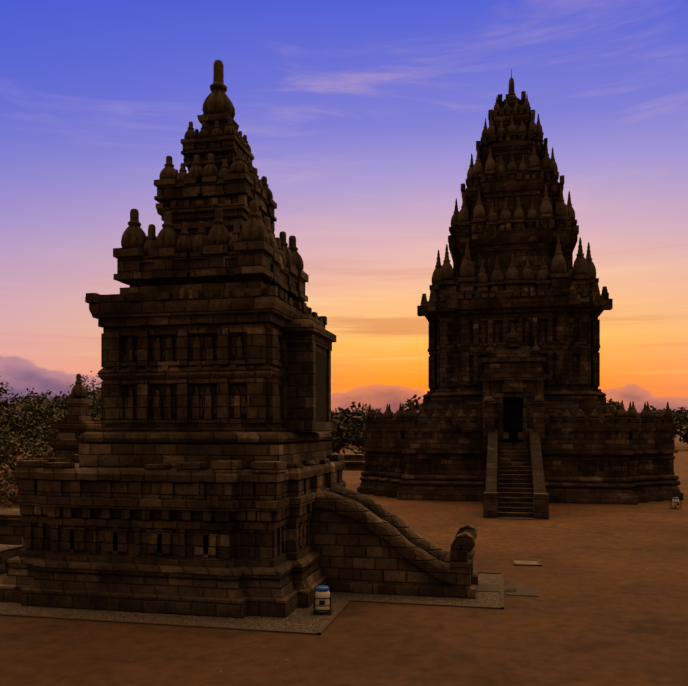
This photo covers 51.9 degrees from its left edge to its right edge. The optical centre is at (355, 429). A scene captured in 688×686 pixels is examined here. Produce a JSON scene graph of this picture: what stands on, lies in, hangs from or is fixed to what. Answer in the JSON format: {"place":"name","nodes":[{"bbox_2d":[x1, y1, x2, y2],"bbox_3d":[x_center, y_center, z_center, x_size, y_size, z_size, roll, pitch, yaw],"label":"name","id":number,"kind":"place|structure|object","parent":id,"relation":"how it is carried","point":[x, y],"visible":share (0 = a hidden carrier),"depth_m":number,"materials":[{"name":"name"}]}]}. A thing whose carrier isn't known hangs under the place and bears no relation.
{"place":"outdoors","nodes":[
{"label":"outdoors","id":0,"kind":"place"},
{"bbox_2d":[0,544,23,573],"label":"wall","id":1,"kind":"structure","parent":0,"point":[7,552],"depth_m":23.15,"materials":[{"name":"stone"}]},
{"bbox_2d":[26,458,364,469],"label":"wall","id":2,"kind":"structure","parent":0,"point":[354,465],"depth_m":81.16,"materials":[{"name":"stone"}]},
{"bbox_2d":[0,435,687,685],"bbox_3d":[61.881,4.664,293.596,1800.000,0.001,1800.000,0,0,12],"label":"ground","id":3,"kind":"structure","parent":0,"point":[569,628],"depth_m":16.18,"materials":[{"name":"brown soil"}]},
{"bbox_2d":[0,508,23,544],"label":"wall","id":4,"kind":"structure","parent":3,"relation":"on","point":[11,528],"depth_m":26.43,"materials":[{"name":"stone"}]},
{"bbox_2d":[0,434,24,496],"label":"shrub","id":5,"kind":"object","parent":3,"relation":"on","point":[16,437],"visible":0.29,"depth_m":46.75,"materials":[{"name":"green plant"}]},
{"bbox_2d":[0,413,37,454],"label":"tree","id":6,"kind":"object","parent":3,"relation":"on","point":[6,435],"visible":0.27,"depth_m":50.94,"materials":[{"name":"green plant"}]},
{"bbox_2d":[0,429,56,506],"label":"shrub","id":7,"kind":"object","parent":3,"relation":"on","point":[38,448],"visible":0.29,"depth_m":43.16,"materials":[{"name":"green plant"}]},
{"bbox_2d":[0,376,59,435],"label":"tree","id":8,"kind":"object","parent":3,"relation":"on","point":[2,390],"visible":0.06,"depth_m":73.93,"materials":[{"name":"green plant"}]},
{"bbox_2d":[37,430,57,457],"bbox_3d":[-16.919,2.178,46.615,6.521,5.012,8.643,0,0,56],"label":"shrub","id":9,"kind":"object","parent":3,"relation":"on","point":[53,453],"visible":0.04,"depth_m":43.86,"materials":[{"name":"green plant"}]},
{"bbox_2d":[0,391,99,444],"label":"tree","id":10,"kind":"object","parent":3,"relation":"on","point":[6,410],"visible":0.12,"depth_m":62.93,"materials":[{"name":"green plant"}]},
{"bbox_2d":[0,396,106,453],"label":"tree","id":11,"kind":"object","parent":3,"relation":"on","point":[43,424],"visible":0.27,"depth_m":50.93,"materials":[{"name":"green plant"}]},
{"bbox_2d":[6,391,100,445],"bbox_3d":[-24.408,0.666,57.943,9.534,8.005,10.197,0,0,-13],"label":"tree","id":12,"kind":"object","parent":3,"relation":"on","point":[64,406],"visible":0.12,"depth_m":57.55,"materials":[{"name":"green plant"}]},
{"bbox_2d":[48,374,105,461],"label":"small temple","id":13,"kind":"structure","parent":3,"relation":"on","point":[75,424],"depth_m":29.03,"materials":[{"name":"stone"}]},
{"bbox_2d":[56,381,100,419],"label":"tree","id":14,"kind":"object","parent":3,"relation":"on","point":[94,393],"visible":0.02,"depth_m":71.01,"materials":[{"name":"green plant"}]},
{"bbox_2d":[63,371,100,407],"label":"tree","id":15,"kind":"object","parent":3,"relation":"on","point":[87,385],"visible":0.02,"depth_m":84.73,"materials":[{"name":"green plant"}]},
{"bbox_2d":[86,394,100,420],"bbox_3d":[-19.179,0.505,63.683,11.374,8.325,10.697,0,0,-36],"label":"tree","id":16,"kind":"object","parent":3,"relation":"on","point":[96,408],"visible":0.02,"depth_m":63.23,"materials":[{"name":"green plant"}]},
{"bbox_2d":[0,571,503,634],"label":"pavement","id":17,"kind":"structure","parent":3,"relation":"on","point":[301,621],"depth_m":17.83,"materials":[{"name":"grey stone"}]},
{"bbox_2d":[0,60,477,617],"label":"temple","id":18,"kind":"structure","parent":17,"relation":"on","point":[200,474],"depth_m":19.67,"materials":[{"name":"stone"}]},
{"bbox_2d":[312,585,331,614],"bbox_3d":[-0.845,4.327,17.997,0.480,0.665,0.480,0,0,0],"label":"trash can","id":19,"kind":"object","parent":17,"relation":"on","point":[322,600],"visible":1,"depth_m":17.83,"materials":[{"name":"white plastic"}]},
{"bbox_2d":[475,583,515,592],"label":"stone slab","id":20,"kind":"structure","parent":17,"relation":"on","point":[488,587],"depth_m":20.69,"materials":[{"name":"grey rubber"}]},
{"bbox_2d":[328,410,349,453],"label":"tree","id":21,"kind":"object","parent":3,"relation":"on","point":[340,428],"visible":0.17,"depth_m":117.63,"materials":[{"name":"green plant"}]},
{"bbox_2d":[331,407,376,435],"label":"tree","id":22,"kind":"object","parent":3,"relation":"on","point":[343,410],"visible":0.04,"depth_m":173.72,"materials":[{"name":"green plant"}]},
{"bbox_2d":[329,402,380,453],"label":"tree","id":23,"kind":"object","parent":3,"relation":"on","point":[358,437],"visible":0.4,"depth_m":112.96,"materials":[{"name":"green plant"}]},
{"bbox_2d":[403,394,422,412],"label":"tree","id":24,"kind":"object","parent":3,"relation":"on","point":[416,405],"visible":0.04,"depth_m":182.92,"materials":[{"name":"green plant"}]},
{"bbox_2d":[496,517,535,519],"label":"stone slab","id":25,"kind":"structure","parent":3,"relation":"on","point":[523,518],"depth_m":37.00,"materials":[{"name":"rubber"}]},
{"bbox_2d":[357,69,682,518],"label":"temple","id":26,"kind":"structure","parent":3,"relation":"on","point":[514,416],"depth_m":49.76,"materials":[{"name":"stone"}]},
{"bbox_2d":[505,586,537,596],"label":"stone slab","id":27,"kind":"structure","parent":3,"relation":"on","point":[526,591],"depth_m":20.26,"materials":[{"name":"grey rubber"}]},
{"bbox_2d":[512,559,541,565],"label":"stone slab","id":28,"kind":"structure","parent":3,"relation":"on","point":[521,562],"depth_m":24.63,"materials":[{"name":"beige stone"}]},
{"bbox_2d":[606,398,638,413],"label":"tree","id":29,"kind":"object","parent":3,"relation":"on","point":[612,404],"depth_m":108.15,"materials":[{"name":"green plant"}]},
{"bbox_2d":[641,405,687,415],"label":"tree","id":30,"kind":"object","parent":3,"relation":"on","point":[682,409],"depth_m":226.36,"materials":[{"name":"green plant"}]},
{"bbox_2d":[660,408,686,428],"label":"tree","id":31,"kind":"object","parent":3,"relation":"on","point":[677,412],"visible":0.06,"depth_m":187.43,"materials":[{"name":"green plant"}]},
{"bbox_2d":[670,497,680,508],"bbox_3d":[18.853,4.327,41.675,0.480,0.665,0.480,0,0,-17],"label":"trash can","id":32,"kind":"object","parent":3,"relation":"on","point":[675,502],"visible":1,"depth_m":41.54,"materials":[{"name":"white plastic"}]},
{"bbox_2d":[673,413,687,443],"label":"tree","id":33,"kind":"object","parent":3,"relation":"on","point":[681,424],"visible":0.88,"depth_m":162.05,"materials":[{"name":"green plant"}]},
{"bbox_2d":[0,0,687,412],"label":"sky","id":34,"kind":"structure","parent":0,"point":[363,121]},
{"bbox_2d":[336,454,364,460],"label":"wall","id":35,"kind":"structure","parent":0,"point":[354,457],"depth_m":87.21,"materials":[{"name":"stone"}]},
{"bbox_2d":[85,521,685,672],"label":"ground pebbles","id":36,"kind":"object","parent":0,"point":[490,547],"visible":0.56,"depth_m":23.38,"materials":[{"name":"brown stone"}]}
]}

